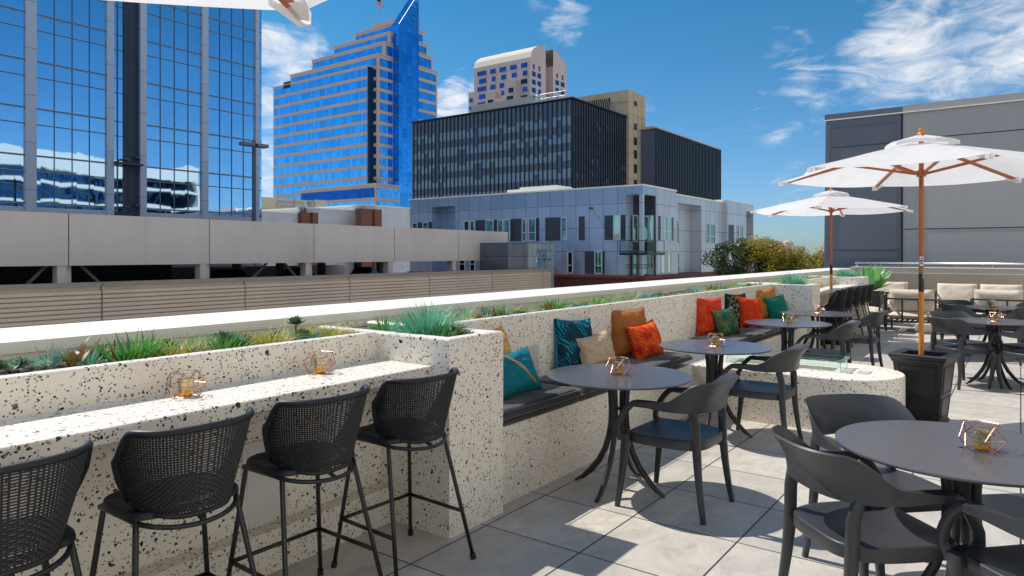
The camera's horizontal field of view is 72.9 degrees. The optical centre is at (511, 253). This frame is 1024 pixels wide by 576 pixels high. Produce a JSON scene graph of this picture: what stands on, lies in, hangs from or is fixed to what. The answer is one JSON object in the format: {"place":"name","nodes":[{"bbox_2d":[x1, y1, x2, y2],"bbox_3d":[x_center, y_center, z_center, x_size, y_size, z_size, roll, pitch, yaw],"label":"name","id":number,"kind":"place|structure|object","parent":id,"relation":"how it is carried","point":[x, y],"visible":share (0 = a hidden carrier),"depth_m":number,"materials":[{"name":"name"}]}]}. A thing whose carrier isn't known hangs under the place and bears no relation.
{"place":"outdoors","nodes":[
{"label":"outdoors","id":0,"kind":"place"},
{"bbox_2d":[0,0,261,267],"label":"glass office tower","id":1,"kind":"structure","parent":0,"point":[118,108],"depth_m":64.01,"materials":[{"name":"blue glass"}]},
{"bbox_2d":[262,196,326,209],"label":"beige rooftop block","id":2,"kind":"structure","parent":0,"point":[273,203],"depth_m":140.39,"materials":[{"name":"concrete"}]},
{"bbox_2d":[262,201,409,273],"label":"white building","id":3,"kind":"structure","parent":0,"point":[372,215],"depth_m":119.82,"materials":[{"name":"paint"}]},
{"bbox_2d":[272,0,437,207],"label":"stepped blue tower","id":4,"kind":"structure","parent":0,"point":[345,114],"depth_m":261.68,"materials":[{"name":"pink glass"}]},
{"bbox_2d":[468,45,566,112],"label":"barrel roofed tower","id":5,"kind":"structure","parent":0,"point":[521,73],"depth_m":326.42,"materials":[{"name":"concrete"}]},
{"bbox_2d":[407,184,754,287],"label":"apartment block","id":6,"kind":"structure","parent":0,"point":[618,234],"depth_m":65.22,"materials":[{"name":"white metal"}]},
{"bbox_2d":[528,218,535,240],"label":"window","id":7,"kind":"structure","parent":6,"relation":"in","point":[531,221],"depth_m":66.75,"materials":[{"name":"teal glass"}]},
{"bbox_2d":[594,251,601,273],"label":"window","id":8,"kind":"structure","parent":6,"relation":"in","point":[597,254],"depth_m":62.48,"materials":[{"name":"teal glass"}]},
{"bbox_2d":[613,215,620,239],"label":"window","id":9,"kind":"structure","parent":6,"relation":"in","point":[616,218],"depth_m":61.35,"materials":[{"name":"blue glass"}]},
{"bbox_2d":[644,215,653,241],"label":"window","id":10,"kind":"structure","parent":6,"relation":"in","point":[648,219],"depth_m":62.29,"materials":[{"name":"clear glass"}]},
{"bbox_2d":[644,252,653,274],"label":"window","id":11,"kind":"structure","parent":6,"relation":"in","point":[648,259],"depth_m":62.35,"materials":[{"name":"clear glass"}]},
{"bbox_2d":[262,0,1023,254],"label":"sky","id":12,"kind":"structure","parent":0,"point":[757,82],"materials":[{"name":"blue"}]},
{"bbox_2d":[266,313,1023,575],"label":"terrace floor","id":13,"kind":"structure","parent":0,"point":[566,525],"depth_m":3.91,"materials":[{"name":"tile"}]},
{"bbox_2d":[0,439,93,575],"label":"bar stool","id":14,"kind":"object","parent":13,"relation":"on","point":[44,538],"visible":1,"depth_m":1.97,"materials":[{"name":"black paint"}]},
{"bbox_2d":[89,407,256,575],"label":"bar stool","id":15,"kind":"object","parent":13,"relation":"on","point":[133,501],"visible":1,"depth_m":2.32,"materials":[{"name":"black paint"}]},
{"bbox_2d":[0,331,430,575],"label":"bar counter","id":16,"kind":"object","parent":13,"relation":"on","point":[106,406],"visible":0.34,"depth_m":3.04,"materials":[{"name":"stone"}]},
{"bbox_2d":[2,356,55,370],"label":"succulent","id":17,"kind":"object","parent":16,"relation":"in","point":[37,363],"visible":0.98,"depth_m":2.87,"materials":[{"name":"green plant"}]},
{"bbox_2d":[13,339,68,370],"bbox_3d":[-1.986,0.443,2.986,0.242,0.170,0.309,0,0,-6],"label":"succulent","id":18,"kind":"object","parent":16,"relation":"in","point":[59,362],"visible":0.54,"depth_m":2.98,"materials":[{"name":"green plant"}]},
{"bbox_2d":[47,336,101,366],"bbox_3d":[-1.909,0.436,3.005,0.154,0.162,0.205,0,0,5],"label":"succulent","id":19,"kind":"object","parent":16,"relation":"in","point":[73,359],"visible":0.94,"depth_m":3.01,"materials":[{"name":"brown plant"}]},
{"bbox_2d":[88,326,175,361],"bbox_3d":[-1.772,0.417,3.201,0.359,0.187,0.380,0,0,2],"label":"aloe plant","id":20,"kind":"object","parent":16,"relation":"in","point":[107,356],"visible":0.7,"depth_m":3.18,"materials":[{"name":"plant"}]},
{"bbox_2d":[113,328,176,358],"bbox_3d":[-1.768,0.431,3.314,0.283,0.154,0.367,0,0,-41],"label":"aloe plant","id":21,"kind":"object","parent":16,"relation":"in","point":[143,345],"visible":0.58,"depth_m":3.28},
{"bbox_2d":[125,326,214,359],"bbox_3d":[-1.633,0.454,3.328,0.530,0.222,0.528,0,0,-8],"label":"grass tuft","id":22,"kind":"object","parent":16,"relation":"in","point":[173,352],"visible":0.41,"depth_m":3.35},
{"bbox_2d":[166,369,206,397],"bbox_3d":[-1.400,0.556,2.965,0.163,0.104,0.155,0,0,16],"label":"candle lantern","id":23,"kind":"object","parent":16,"relation":"on","point":[186,384],"visible":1,"depth_m":2.95,"materials":[{"name":"gold metal"}]},
{"bbox_2d":[192,329,255,350],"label":"aloe plant","id":24,"kind":"object","parent":16,"relation":"in","point":[219,343],"visible":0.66,"depth_m":3.47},
{"bbox_2d":[229,317,310,346],"bbox_3d":[-1.317,0.452,3.724,0.554,0.234,0.557,0,0,-38],"label":"grass tuft","id":25,"kind":"object","parent":16,"relation":"in","point":[266,338],"visible":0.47,"depth_m":3.75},
{"bbox_2d":[303,351,335,374],"bbox_3d":[-0.980,0.556,3.540,0.163,0.104,0.155,0,0,-10],"label":"candle lantern","id":26,"kind":"object","parent":16,"relation":"on","point":[319,365],"visible":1,"depth_m":3.52,"materials":[{"name":"gold metal"}]},
{"bbox_2d":[302,317,365,336],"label":"grass tuft","id":27,"kind":"object","parent":16,"relation":"in","point":[325,333],"visible":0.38,"depth_m":4.07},
{"bbox_2d":[226,384,382,575],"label":"bar stool","id":28,"kind":"object","parent":13,"relation":"on","point":[318,457],"visible":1,"depth_m":2.79,"materials":[{"name":"black paint"}]},
{"bbox_2d":[331,367,475,575],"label":"bar stool","id":29,"kind":"object","parent":13,"relation":"on","point":[387,430],"visible":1,"depth_m":3.25,"materials":[{"name":"black paint"}]},
{"bbox_2d":[312,320,502,538],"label":"terrazzo pillar","id":30,"kind":"structure","parent":13,"relation":"on","point":[473,430],"depth_m":3.87,"materials":[{"name":"stone"}]},
{"bbox_2d":[368,314,402,330],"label":"aloe plant","id":31,"kind":"object","parent":30,"relation":"on","point":[385,326],"visible":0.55,"depth_m":4.34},
{"bbox_2d":[375,298,478,337],"bbox_3d":[-0.506,0.372,4.138,0.632,0.273,0.616,0,0,-10],"label":"spiky plant","id":32,"kind":"object","parent":30,"relation":"on","point":[421,325],"visible":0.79,"depth_m":4.09,"materials":[{"name":"plant"}]},
{"bbox_2d":[0,268,850,360],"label":"parapet wall","id":33,"kind":"structure","parent":13,"relation":"on","point":[17,342],"depth_m":4.55,"materials":[{"name":"beige paint"}]},
{"bbox_2d":[431,294,718,504],"bbox_3d":[0.666,0.990,6.110,1.086,1.070,4.100,0,0,36],"label":"terrazzo bench","id":34,"kind":"object","parent":13,"relation":"on","point":[545,445],"visible":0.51,"depth_m":5.09,"materials":[{"name":"stone"}]},
{"bbox_2d":[503,383,581,420],"bbox_3d":[0.012,0.997,4.671,0.514,0.112,0.977,0,0,36],"label":"seat cushion","id":35,"kind":"object","parent":34,"relation":"on","point":[529,401],"visible":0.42,"depth_m":4.57,"materials":[{"name":"grey fabric"}]},
{"bbox_2d":[503,346,542,399],"bbox_3d":[-0.013,0.804,4.610,0.505,0.316,0.196,-5,-20,-47],"label":"pillow","id":36,"kind":"object","parent":35,"relation":"on","point":[520,375],"visible":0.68,"depth_m":4.57,"materials":[{"name":"teal fabric"}]},
{"bbox_2d":[538,375,600,397],"bbox_3d":[0.607,0.998,5.483,0.514,0.111,1.020,0,0,36],"label":"seat cushion","id":37,"kind":"object","parent":34,"relation":"on","point":[545,379],"visible":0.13,"depth_m":5.07,"materials":[{"name":"grey fabric"}]},
{"bbox_2d":[553,318,591,367],"bbox_3d":[0.503,0.736,5.658,0.446,0.436,0.202,5,-15,-39],"label":"pillow","id":38,"kind":"object","parent":37,"relation":"on","point":[567,349],"visible":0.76,"depth_m":5.54,"materials":[{"name":"blue fabric"}]},
{"bbox_2d":[576,329,615,363],"bbox_3d":[0.685,0.804,5.723,0.204,0.306,0.485,-24,-12,40],"label":"pillow","id":39,"kind":"object","parent":37,"relation":"on","point":[596,348],"visible":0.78,"depth_m":5.62,"materials":[{"name":"beige fabric"}]},
{"bbox_2d":[616,351,692,367],"bbox_3d":[1.222,0.997,6.321,0.514,0.111,1.042,0,0,36],"label":"seat cushion","id":40,"kind":"object","parent":34,"relation":"on","point":[667,359],"visible":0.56,"depth_m":6.26,"materials":[{"name":"grey fabric"}]},
{"bbox_2d":[611,307,646,357],"bbox_3d":[1.081,0.731,6.437,0.446,0.466,0.215,0,-10,-30],"label":"pillow","id":41,"kind":"object","parent":40,"relation":"on","point":[621,321],"visible":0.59,"depth_m":6.33,"materials":[{"name":"fabric"}]},
{"bbox_2d":[626,319,663,359],"bbox_3d":[1.227,0.799,6.366,0.436,0.346,0.214,-8,-12,-45],"label":"pillow","id":42,"kind":"object","parent":40,"relation":"on","point":[644,340],"visible":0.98,"depth_m":6.25,"materials":[{"name":"fabric"}]},
{"bbox_2d":[547,363,692,502],"bbox_3d":[0.693,1.155,4.503,0.930,0.740,0.930,0,0,34],"label":"bistro table","id":43,"kind":"object","parent":13,"relation":"on","point":[636,377],"visible":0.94,"depth_m":4.44,"materials":[{"name":"metal"}]},
{"bbox_2d":[606,357,630,374],"bbox_3d":[0.694,0.732,4.517,0.163,0.104,0.155,0,0,19],"label":"candle lantern","id":44,"kind":"object","parent":43,"relation":"on","point":[618,368],"visible":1,"depth_m":4.50,"materials":[{"name":"gold metal"}]},
{"bbox_2d":[614,372,738,524],"bbox_3d":[1.038,1.129,4.224,0.639,0.798,0.591,0,0,37],"label":"armchair","id":45,"kind":"object","parent":13,"relation":"on","point":[695,436],"visible":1,"depth_m":4.11,"materials":[{"name":"grey plastic"}]},
{"bbox_2d":[659,339,772,437],"bbox_3d":[1.724,1.155,5.910,0.930,0.740,0.930,0,0,32],"label":"bistro table","id":46,"kind":"object","parent":13,"relation":"on","point":[714,367],"visible":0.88,"depth_m":5.85,"materials":[{"name":"metal"}]},
{"bbox_2d":[639,284,806,355],"bbox_3d":[2.893,0.990,9.145,1.086,1.070,3.426,0,0,36],"label":"terrazzo bench","id":47,"kind":"object","parent":13,"relation":"on","point":[773,341],"visible":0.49,"depth_m":8.66,"materials":[{"name":"stone"}]},
{"bbox_2d":[691,331,763,341],"bbox_3d":[2.518,0.997,8.087,0.514,0.113,1.180,0,0,36],"label":"seat cushion","id":48,"kind":"object","parent":47,"relation":"on","point":[746,336],"visible":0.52,"depth_m":7.99,"materials":[{"name":"grey fabric"}]},
{"bbox_2d":[696,297,721,335],"bbox_3d":[2.298,0.730,8.086,0.426,0.456,0.189,2,-10,-27],"label":"pillow","id":49,"kind":"object","parent":48,"relation":"on","point":[705,319],"visible":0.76,"depth_m":7.99,"materials":[{"name":"red fabric"}]},
{"bbox_2d":[712,306,739,336],"bbox_3d":[2.490,0.801,8.083,0.426,0.346,0.184,-6,-12,-41],"label":"pillow","id":50,"kind":"object","parent":48,"relation":"on","point":[726,323],"visible":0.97,"depth_m":7.98,"materials":[{"name":"green fabric"}]},
{"bbox_2d":[739,326,787,338],"bbox_3d":[3.188,0.997,9.002,0.514,0.112,1.072,0,0,36],"label":"seat cushion","id":51,"kind":"object","parent":47,"relation":"on","point":[766,331],"visible":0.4,"depth_m":8.71,"materials":[{"name":"grey fabric"}]},
{"bbox_2d":[725,293,748,327],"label":"pillow","id":52,"kind":"object","parent":51,"relation":"on","point":[732,300],"visible":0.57,"depth_m":8.77,"materials":[{"name":"black fabric"}]},
{"bbox_2d":[736,296,763,326],"bbox_3d":[3.053,0.751,8.897,0.446,0.406,0.195,7,-17,-30],"label":"pillow","id":53,"kind":"object","parent":51,"relation":"on","point":[750,309],"visible":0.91,"depth_m":8.81,"materials":[{"name":"orange fabric"}]},
{"bbox_3d":[3.833,0.997,9.880,0.513,0.112,1.092,0,0,36],"label":"seat cushion","id":54,"kind":"object","parent":47,"relation":"on","visible":0},
{"bbox_2d":[756,286,775,318],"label":"pillow","id":55,"kind":"object","parent":54,"relation":"on","point":[765,293],"visible":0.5,"depth_m":9.82,"materials":[{"name":"fabric"}]},
{"bbox_2d":[764,293,789,318],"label":"pillow","id":56,"kind":"object","parent":54,"relation":"on","point":[776,305],"visible":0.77,"depth_m":9.80,"materials":[{"name":"fabric"}]},
{"bbox_2d":[717,343,808,444],"bbox_3d":[2.047,1.129,5.600,0.639,0.798,0.591,0,0,34],"label":"armchair","id":57,"kind":"object","parent":13,"relation":"on","point":[779,364],"visible":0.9,"depth_m":5.44,"materials":[{"name":"grey plastic"}]},
{"bbox_2d":[735,282,819,347],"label":"terrazzo pillar","id":58,"kind":"structure","parent":13,"relation":"on","point":[801,297],"depth_m":10.30,"materials":[{"name":"stone"}]},
{"bbox_2d":[771,271,810,284],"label":"spiky plant","id":59,"kind":"object","parent":58,"relation":"on","point":[798,280],"visible":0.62,"depth_m":10.48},
{"bbox_2d":[745,319,832,350],"bbox_3d":[3.136,1.155,7.894,0.930,0.740,0.930,0,0,-4],"label":"bistro table","id":60,"kind":"object","parent":13,"relation":"on","point":[784,326],"visible":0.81,"depth_m":7.87,"materials":[{"name":"metal"}]},
{"bbox_2d":[693,351,904,429],"bbox_3d":[2.716,1.239,6.528,1.723,0.572,0.990,0,0,36],"label":"fire table","id":61,"kind":"object","parent":13,"relation":"on","point":[817,377],"visible":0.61,"depth_m":6.16,"materials":[{"name":"stone"}]},
{"bbox_2d":[773,277,856,305],"bbox_3d":[5.268,0.990,12.429,1.032,1.070,3.725,0,0,36],"label":"bar counter","id":62,"kind":"object","parent":13,"relation":"on","point":[825,291],"visible":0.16,"depth_m":12.94,"materials":[{"name":"stone"}]},
{"bbox_2d":[780,310,856,361],"bbox_3d":[4.045,1.155,9.174,0.930,0.740,0.930,0,0,26],"label":"bistro table","id":63,"kind":"object","parent":13,"relation":"on","point":[812,314],"visible":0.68,"depth_m":9.12,"materials":[{"name":"metal"}]},
{"bbox_2d":[795,320,860,362],"bbox_3d":[3.473,1.129,7.612,0.639,0.798,0.591,0,0,33],"label":"armchair","id":64,"kind":"object","parent":13,"relation":"on","point":[843,332],"visible":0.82,"depth_m":7.42,"materials":[{"name":"grey plastic"}]},
{"bbox_2d":[820,307,845,344],"bbox_3d":[5.427,1.213,11.794,0.462,0.624,0.462,0,0,32],"label":"umbrella planter box","id":65,"kind":"object","parent":13,"relation":"on","point":[831,320],"visible":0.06,"depth_m":11.63,"materials":[{"name":"black plastic"}]},
{"bbox_2d":[750,187,912,304],"bbox_3d":[5.427,0.039,11.794,2.410,2.372,2.682,0,0,36],"label":"market umbrella","id":66,"kind":"object","parent":65,"relation":"in","point":[830,201],"visible":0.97,"depth_m":11.72,"materials":[{"name":"white fabric"}]},
{"bbox_2d":[821,289,848,326],"bbox_3d":[5.117,1.049,11.128,0.501,0.956,0.528,0,0,37],"label":"bar stool","id":67,"kind":"object","parent":13,"relation":"on","point":[839,295],"visible":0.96,"depth_m":10.94,"materials":[{"name":"black paint"}]},
{"bbox_2d":[803,275,868,331],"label":"terrazzo pillar","id":68,"kind":"structure","parent":13,"relation":"on","point":[860,280],"depth_m":13.67,"materials":[{"name":"stone"}]},
{"bbox_2d":[821,288,856,346],"bbox_3d":[5.484,1.049,11.629,0.501,0.956,0.528,0,0,32],"label":"bar stool","id":69,"kind":"object","parent":13,"relation":"on","point":[849,298],"visible":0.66,"depth_m":11.44,"materials":[{"name":"black paint"}]},
{"bbox_2d":[849,286,863,334],"bbox_3d":[5.857,1.049,12.136,0.501,0.956,0.528,0,0,41],"label":"bar stool","id":70,"kind":"object","parent":13,"relation":"on","point":[856,300],"visible":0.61,"depth_m":11.96,"materials":[{"name":"black paint"}]},
{"bbox_2d":[829,310,887,366],"bbox_3d":[4.498,1.129,8.976,0.639,0.798,0.591,0,0,39],"label":"armchair","id":71,"kind":"object","parent":13,"relation":"on","point":[870,320],"visible":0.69,"depth_m":8.75,"materials":[{"name":"grey plastic"}]},
{"bbox_2d":[851,262,894,322],"bbox_3d":[7.872,0.836,15.214,1.009,1.378,0.941,0,0,0],"label":"agave plant","id":72,"kind":"object","parent":13,"relation":"on","point":[876,278],"visible":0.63,"depth_m":15.05,"materials":[{"name":"green plant"}]},
{"bbox_2d":[770,425,985,575],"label":"armchair","id":73,"kind":"object","parent":13,"relation":"on","point":[851,529],"visible":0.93,"depth_m":2.61,"materials":[{"name":"grey plastic"}]},
{"bbox_2d":[802,394,972,575],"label":"armchair","id":74,"kind":"object","parent":13,"relation":"on","point":[830,413],"visible":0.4,"depth_m":3.50,"materials":[{"name":"grey plastic"}]},
{"bbox_2d":[873,282,907,309],"bbox_3d":[9.255,1.109,17.046,0.900,0.833,0.796,0,0,36],"label":"lounge seat","id":75,"kind":"object","parent":13,"relation":"on","point":[898,285],"visible":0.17,"depth_m":17.11,"materials":[{"name":"beige fabric"}]},
{"bbox_2d":[885,289,940,330],"bbox_3d":[7.969,1.109,13.789,0.880,0.833,0.796,0,0,36],"label":"lounge seat","id":76,"kind":"object","parent":13,"relation":"on","point":[903,304],"visible":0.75,"depth_m":13.57,"materials":[{"name":"fabric"}]},
{"bbox_2d":[888,348,959,422],"bbox_3d":[3.751,1.213,6.314,0.462,0.624,0.462,0,0,-45],"label":"umbrella planter box","id":77,"kind":"object","parent":13,"relation":"on","point":[929,374],"visible":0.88,"depth_m":6.17,"materials":[{"name":"black plastic"}]},
{"bbox_2d":[778,128,1023,354],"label":"market umbrella","id":78,"kind":"object","parent":77,"relation":"in","point":[921,159],"visible":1,"depth_m":6.30,"materials":[{"name":"white fabric"}]},
{"bbox_2d":[835,420,1023,575],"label":"bistro table","id":79,"kind":"object","parent":13,"relation":"on","point":[946,456],"visible":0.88,"depth_m":2.78,"materials":[{"name":"metal"}]},
{"bbox_2d":[959,420,1007,452],"bbox_3d":[1.880,0.732,2.772,0.163,0.104,0.155,0,0,28],"label":"candle lantern","id":80,"kind":"object","parent":79,"relation":"on","point":[981,438],"visible":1,"depth_m":2.76,"materials":[{"name":"gold metal"}]},
{"bbox_2d":[850,267,1023,312],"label":"end wall","id":81,"kind":"structure","parent":13,"relation":"on","point":[933,276],"depth_m":16.91,"materials":[{"name":"paint"}]},
{"bbox_2d":[855,262,1023,267],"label":"pipe railing","id":82,"kind":"object","parent":81,"relation":"on","point":[949,264],"visible":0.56,"depth_m":17.19,"materials":[{"name":"metal"}]},
{"bbox_2d":[934,283,976,310],"bbox_3d":[10.222,1.109,15.964,0.900,0.833,0.796,0,0,36],"label":"lounge seat","id":83,"kind":"object","parent":13,"relation":"on","point":[945,291],"visible":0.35,"depth_m":16.08,"materials":[{"name":"beige fabric"}]},
{"bbox_2d":[929,311,998,381],"bbox_3d":[5.534,1.129,8.569,0.591,0.798,0.639,0,0,-9],"label":"armchair","id":84,"kind":"object","parent":13,"relation":"on","point":[950,314],"visible":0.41,"depth_m":8.69,"materials":[{"name":"grey plastic"}]},
{"bbox_2d":[927,315,1003,389],"bbox_3d":[5.189,1.129,8.038,0.639,0.798,0.591,0,0,-10],"label":"armchair","id":85,"kind":"object","parent":13,"relation":"on","point":[962,328],"visible":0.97,"depth_m":7.82,"materials":[{"name":"grey plastic"}]},
{"bbox_2d":[938,303,994,342],"bbox_3d":[6.624,1.129,10.162,0.639,0.798,0.591,0,0,-7],"label":"armchair","id":86,"kind":"object","parent":13,"relation":"on","point":[963,308],"visible":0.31,"depth_m":9.95,"materials":[{"name":"grey plastic"}]},
{"bbox_2d":[939,300,994,355],"bbox_3d":[6.969,1.129,10.690,0.591,0.798,0.639,0,0,-9],"label":"armchair","id":87,"kind":"object","parent":13,"relation":"on","point":[959,302],"visible":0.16,"depth_m":10.94,"materials":[{"name":"grey plastic"}]},
{"bbox_2d":[935,500,1023,575],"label":"armchair","id":88,"kind":"object","parent":13,"relation":"on","point":[1006,560],"visible":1,"depth_m":2.46,"materials":[{"name":"grey plastic"}]},
{"bbox_2d":[950,493,1023,544],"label":"armchair","id":89,"kind":"object","parent":13,"relation":"on","point":[1011,504],"visible":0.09,"depth_m":3.02,"materials":[{"name":"grey plastic"}]},
{"bbox_2d":[950,318,1023,389],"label":"bistro table","id":90,"kind":"object","parent":13,"relation":"on","point":[990,324],"visible":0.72,"depth_m":8.05,"materials":[{"name":"metal"}]},
{"bbox_2d":[965,305,1023,355],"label":"bistro table","id":91,"kind":"object","parent":13,"relation":"on","point":[986,308],"visible":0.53,"depth_m":10.14,"materials":[{"name":"metal"}]},
{"bbox_2d":[970,289,1023,317],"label":"lounge seat","id":92,"kind":"object","parent":13,"relation":"on","point":[1006,297],"visible":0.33,"depth_m":13.31,"materials":[{"name":"beige fabric"}]},
{"bbox_2d":[980,284,1023,293],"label":"lounge seat","id":93,"kind":"object","parent":13,"relation":"on","point":[997,287],"visible":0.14,"depth_m":15.61,"materials":[{"name":"beige fabric"}]},
{"bbox_2d":[986,307,1023,365],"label":"armchair","id":94,"kind":"object","parent":13,"relation":"on","point":[1017,313],"visible":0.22,"depth_m":9.51,"materials":[{"name":"grey plastic"}]},
{"bbox_2d":[987,325,1023,388],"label":"armchair","id":95,"kind":"object","parent":13,"relation":"on","point":[1017,353],"visible":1,"depth_m":7.72,"materials":[{"name":"grey plastic"}]},
{"bbox_2d":[993,318,1023,379],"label":"armchair","id":96,"kind":"object","parent":13,"relation":"on","point":[1013,345],"visible":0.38,"depth_m":8.31,"materials":[{"name":"grey plastic"}]},
{"bbox_3d":[-0.965,1.213,0.849,0.462,0.624,0.462,0,0,26],"label":"umbrella planter box","id":97,"kind":"object","parent":13,"relation":"on","visible":0},
{"bbox_2d":[109,0,326,26],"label":"market umbrella","id":98,"kind":"object","parent":97,"relation":"in","point":[297,12],"visible":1,"depth_m":2.06,"materials":[{"name":"white fabric"}]},
{"bbox_2d":[640,126,721,199],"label":"dark annex block","id":99,"kind":"structure","parent":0,"point":[682,165],"depth_m":186.51,"materials":[{"name":"metal"}]},
{"label":"street","id":100,"kind":"structure","parent":0,"visible":0},
{"bbox_2d":[0,210,551,327],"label":"parking garage","id":101,"kind":"structure","parent":100,"relation":"on","point":[60,268],"depth_m":38.04,"materials":[{"name":"concrete"}]},
{"bbox_2d":[209,269,250,277],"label":"parked car","id":102,"kind":"object","parent":101,"relation":"on","point":[229,273],"visible":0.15,"depth_m":48.43,"materials":[{"name":"blue paint"}]},
{"bbox_2d":[239,141,268,220],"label":"parking lamp post","id":103,"kind":"object","parent":101,"relation":"on","point":[254,145],"visible":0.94,"depth_m":49.28,"materials":[{"name":"metal"}]},
{"bbox_2d":[480,243,553,287],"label":"stair tower","id":104,"kind":"structure","parent":100,"relation":"on","point":[498,256],"depth_m":57.03,"materials":[{"name":"concrete"}]},
{"bbox_2d":[410,85,627,198],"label":"black office block","id":105,"kind":"structure","parent":100,"relation":"on","point":[503,146],"depth_m":162.68,"materials":[{"name":"glass"}]},
{"bbox_2d":[577,89,644,184],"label":"concrete stair tower","id":106,"kind":"structure","parent":100,"relation":"on","point":[630,104],"depth_m":173.66,"materials":[{"name":"concrete"}]},
{"bbox_2d":[700,237,767,275],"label":"street tree","id":107,"kind":"object","parent":100,"relation":"on","point":[740,262],"visible":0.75,"depth_m":56.90,"materials":[{"name":"green plant"}]},
{"bbox_2d":[732,234,794,273],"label":"street tree","id":108,"kind":"object","parent":100,"relation":"on","point":[769,250],"visible":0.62,"depth_m":56.05,"materials":[{"name":"green plant"}]},
{"bbox_2d":[761,247,807,271],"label":"street tree","id":109,"kind":"object","parent":100,"relation":"on","point":[796,265],"visible":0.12,"depth_m":55.63,"materials":[{"name":"green plant"}]},
{"bbox_2d":[777,243,823,270],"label":"street tree","id":110,"kind":"object","parent":100,"relation":"on","point":[820,264],"visible":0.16,"depth_m":55.99,"materials":[{"name":"green plant"}]},
{"bbox_2d":[824,92,1023,267],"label":"grey annex","id":111,"kind":"object","parent":100,"relation":"on","point":[981,222],"visible":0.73,"depth_m":18.41,"materials":[{"name":"stone"}]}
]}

